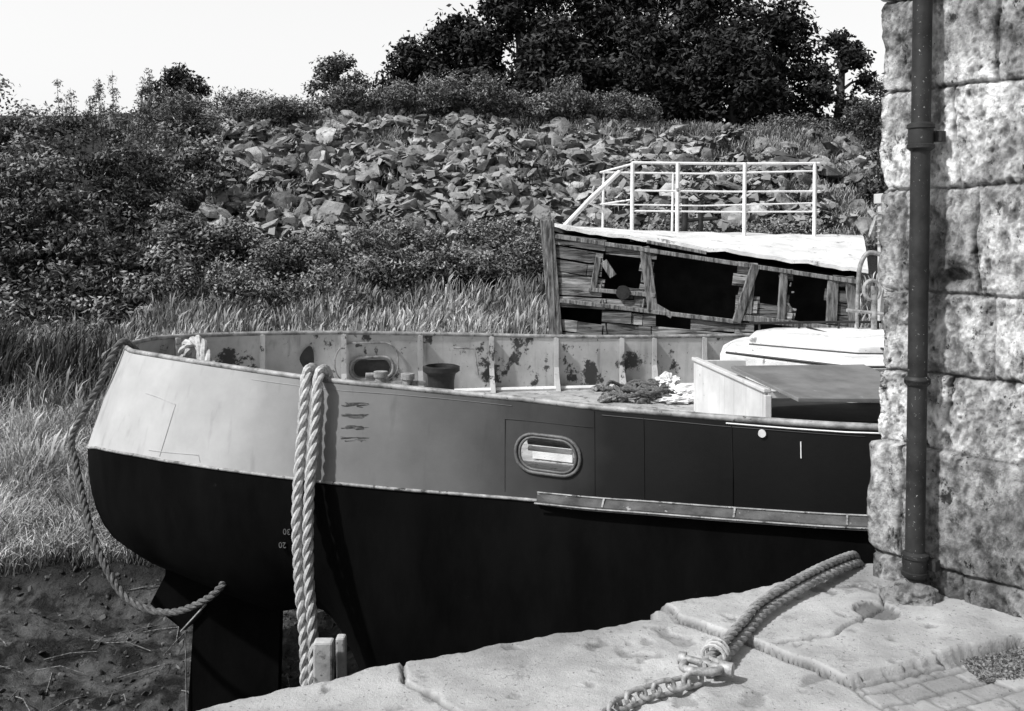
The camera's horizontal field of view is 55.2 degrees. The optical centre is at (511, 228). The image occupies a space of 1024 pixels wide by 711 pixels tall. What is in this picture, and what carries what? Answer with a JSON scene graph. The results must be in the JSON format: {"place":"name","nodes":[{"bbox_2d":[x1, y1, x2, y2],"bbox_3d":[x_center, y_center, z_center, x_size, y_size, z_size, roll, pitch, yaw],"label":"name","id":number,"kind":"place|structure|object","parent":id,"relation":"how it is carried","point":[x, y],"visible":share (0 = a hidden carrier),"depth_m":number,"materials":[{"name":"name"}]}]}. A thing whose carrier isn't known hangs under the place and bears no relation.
{"place":"outdoors","nodes":[
{"label":"outdoors","id":0,"kind":"place"},
{"bbox_2d":[0,112,884,710],"bbox_3d":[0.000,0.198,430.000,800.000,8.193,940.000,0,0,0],"label":"ground","id":1,"kind":"structure","parent":0,"point":[52,606],"depth_m":9.93,"materials":[{"name":"soil"}]},
{"bbox_2d":[0,312,133,407],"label":"rushes","id":2,"kind":"object","parent":1,"relation":"on","point":[16,361],"visible":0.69,"depth_m":15.39,"materials":[{"name":"grey plant"}]},
{"bbox_2d":[35,67,186,172],"bbox_3d":[-11.008,-2.889,27.000,3.929,3.244,1.502,0,0,0],"label":"sapling","id":3,"kind":"object","parent":1,"relation":"on","point":[99,89],"visible":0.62,"depth_m":27.09,"materials":[{"name":"grey plant"}]},
{"bbox_2d":[0,73,235,341],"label":"bush","id":4,"kind":"object","parent":1,"relation":"on","point":[47,197],"visible":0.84,"depth_m":20.28,"materials":[{"name":"grey plant"}]},
{"bbox_2d":[0,575,299,710],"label":"driftwood twigs","id":5,"kind":"object","parent":1,"relation":"on","point":[289,686],"visible":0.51,"depth_m":9.30,"materials":[{"name":"wood"}]},
{"bbox_2d":[136,62,213,110],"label":"tree","id":6,"kind":"object","parent":1,"relation":"on","point":[179,78],"visible":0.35,"depth_m":33.61,"materials":[{"name":"black plant"}]},
{"bbox_2d":[0,564,353,710],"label":"mud debris","id":7,"kind":"object","parent":1,"relation":"on","point":[118,651],"visible":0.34,"depth_m":9.51,"materials":[{"name":"soil"}]},
{"bbox_2d":[0,303,518,576],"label":"grass","id":8,"kind":"structure","parent":1,"relation":"on","point":[37,517],"depth_m":11.98,"materials":[{"name":"grey plant"}]},
{"bbox_2d":[313,634,346,683],"bbox_3d":[-0.921,3.150,5.040,0.238,2.100,0.116,0,0,-42],"label":"wooden post","id":9,"kind":"object","parent":1,"relation":"on","point":[323,659],"visible":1,"depth_m":4.97,"materials":[{"name":"grey wood"}]},
{"bbox_2d":[300,50,375,106],"bbox_3d":[-6.321,-4.829,35.026,2.715,3.096,2.446,0,0,-45],"label":"tree","id":10,"kind":"object","parent":1,"relation":"on","point":[335,67],"visible":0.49,"depth_m":34.59,"materials":[{"name":"black plant"}]},
{"bbox_2d":[362,30,449,110],"bbox_3d":[-4.066,-5.218,37.920,3.763,4.805,3.459,0,0,0],"label":"tree","id":11,"kind":"object","parent":1,"relation":"on","point":[407,61],"visible":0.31,"depth_m":37.45,"materials":[{"name":"black plant"}]},
{"bbox_2d":[0,269,877,488],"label":"reeds","id":12,"kind":"object","parent":1,"relation":"on","point":[525,311],"visible":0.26,"depth_m":17.96,"materials":[{"name":"grey plant"}]},
{"bbox_2d":[22,103,881,259],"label":"meadow grass","id":13,"kind":"structure","parent":1,"relation":"on","point":[696,127],"depth_m":29.44,"materials":[{"name":"plant"}]},
{"bbox_2d":[418,3,507,112],"bbox_3d":[-2.319,-5.754,39.098,4.381,5.817,4.093,0,0,0],"label":"tree","id":14,"kind":"object","parent":1,"relation":"on","point":[443,37],"visible":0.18,"depth_m":38.26,"materials":[{"name":"black plant"}]},
{"bbox_2d":[68,193,886,710],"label":"steel barge","id":15,"kind":"object","parent":1,"relation":"on","point":[390,497],"visible":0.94,"depth_m":7.12,"materials":[{"name":"black paint"}]},
{"bbox_2d":[118,210,840,323],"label":"bushes","id":16,"kind":"object","parent":1,"relation":"on","point":[460,262],"visible":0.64,"depth_m":20.30,"materials":[{"name":"grey plant"}]},
{"bbox_2d":[80,68,887,204],"bbox_3d":[0.188,-2.743,29.536,27.148,4.791,10.150,0,0,0],"label":"hedgerow","id":17,"kind":"object","parent":1,"relation":"on","point":[450,95],"visible":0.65,"depth_m":31.08,"materials":[{"name":"grey plant"}]},
{"bbox_2d":[107,105,877,258],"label":"weeds","id":18,"kind":"object","parent":1,"relation":"on","point":[331,190],"visible":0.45,"depth_m":25.63,"materials":[{"name":"grey plant"}]},
{"bbox_2d":[452,0,586,109],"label":"tree","id":19,"kind":"object","parent":1,"relation":"on","point":[512,18],"visible":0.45,"depth_m":37.40,"materials":[{"name":"black plant"}]},
{"bbox_2d":[183,100,880,271],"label":"rocks","id":20,"kind":"object","parent":1,"relation":"on","point":[316,161],"visible":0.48,"depth_m":26.42,"materials":[{"name":"grey stone"}]},
{"bbox_2d":[501,17,607,120],"bbox_3d":[1.578,-5.249,37.010,4.347,5.048,3.964,0,0,0],"label":"tree","id":21,"kind":"object","parent":1,"relation":"on","point":[558,64],"visible":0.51,"depth_m":36.12,"materials":[{"name":"black plant"}]},
{"bbox_2d":[510,0,643,99],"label":"tree","id":22,"kind":"object","parent":1,"relation":"on","point":[599,10],"visible":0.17,"depth_m":38.69,"materials":[{"name":"black plant"}]},
{"bbox_2d":[198,563,1023,710],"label":"stone quay","id":23,"kind":"structure","parent":1,"relation":"on","point":[844,641],"depth_m":3.56,"materials":[{"name":"grey stone"}]},
{"bbox_2d":[601,651,734,710],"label":"mooring chain","id":24,"kind":"object","parent":23,"relation":"on","point":[717,667],"visible":1,"depth_m":3.36,"materials":[{"name":"grey metal"}]},
{"bbox_2d":[697,550,863,676],"bbox_3d":[1.229,1.793,4.159,0.180,0.647,1.800,0,0,37],"label":"mooring rope","id":25,"kind":"object","parent":23,"relation":"on","point":[723,648],"visible":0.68,"depth_m":3.98,"materials":[{"name":"grey fabric"}]},
{"bbox_2d":[859,577,942,605],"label":"footing stones","id":26,"kind":"object","parent":23,"relation":"on","point":[903,591],"visible":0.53,"depth_m":4.11,"materials":[{"name":"grey stone"}]},
{"bbox_2d":[867,0,1023,619],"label":"stone wall","id":27,"kind":"structure","parent":23,"relation":"on","point":[974,535],"depth_m":4.12,"materials":[{"name":"grey stone"}]},
{"bbox_2d":[901,0,945,582],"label":"drainpipe","id":28,"kind":"object","parent":27,"relation":"attached to","point":[918,562],"visible":1,"depth_m":4.14,"materials":[{"name":"metal"}]},
{"bbox_2d":[581,3,716,126],"bbox_3d":[4.985,-5.587,36.828,5.144,5.551,4.500,0,0,0],"label":"tree","id":29,"kind":"object","parent":1,"relation":"on","point":[641,52],"visible":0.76,"depth_m":36.12,"materials":[{"name":"black plant"}]},
{"bbox_2d":[578,0,724,121],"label":"tree","id":30,"kind":"object","parent":1,"relation":"on","point":[633,6],"visible":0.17,"depth_m":38.57,"materials":[{"name":"black plant"}]},
{"bbox_2d":[540,161,867,334],"bbox_3d":[4.050,1.431,13.257,9.900,4.638,4.286,0,0,0],"label":"wrecked wooden boat","id":31,"kind":"object","parent":1,"relation":"on","point":[602,280],"visible":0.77,"depth_m":12.01,"materials":[{"name":"grey wood"}]},
{"bbox_2d":[649,0,791,124],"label":"tree","id":32,"kind":"object","parent":1,"relation":"on","point":[708,11],"visible":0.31,"depth_m":36.97,"materials":[{"name":"black plant"}]},
{"bbox_2d":[661,15,801,130],"bbox_3d":[8.080,-5.321,36.390,5.118,5.197,4.509,0,0,0],"label":"tree","id":33,"kind":"object","parent":1,"relation":"on","point":[743,77],"visible":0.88,"depth_m":35.60,"materials":[{"name":"black plant"}]},
{"bbox_2d":[753,0,834,121],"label":"tree","id":34,"kind":"object","parent":1,"relation":"on","point":[791,24],"visible":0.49,"depth_m":38.40,"materials":[{"name":"black plant"}]},
{"bbox_2d":[800,27,881,133],"bbox_3d":[12.448,-5.221,37.436,3.296,4.905,2.712,0,0,0],"label":"tree","id":35,"kind":"object","parent":1,"relation":"on","point":[854,56],"visible":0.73,"depth_m":37.26,"materials":[{"name":"black plant"}]},
{"bbox_2d":[0,0,886,120],"label":"sky","id":36,"kind":"structure","parent":0,"point":[262,45],"materials":[{"name":"white"}]},
{"bbox_2d":[960,647,1023,681],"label":"gravel","id":37,"kind":"structure","parent":0,"point":[999,664],"depth_m":3.58,"materials":[{"name":"grey gravel"}]}
]}

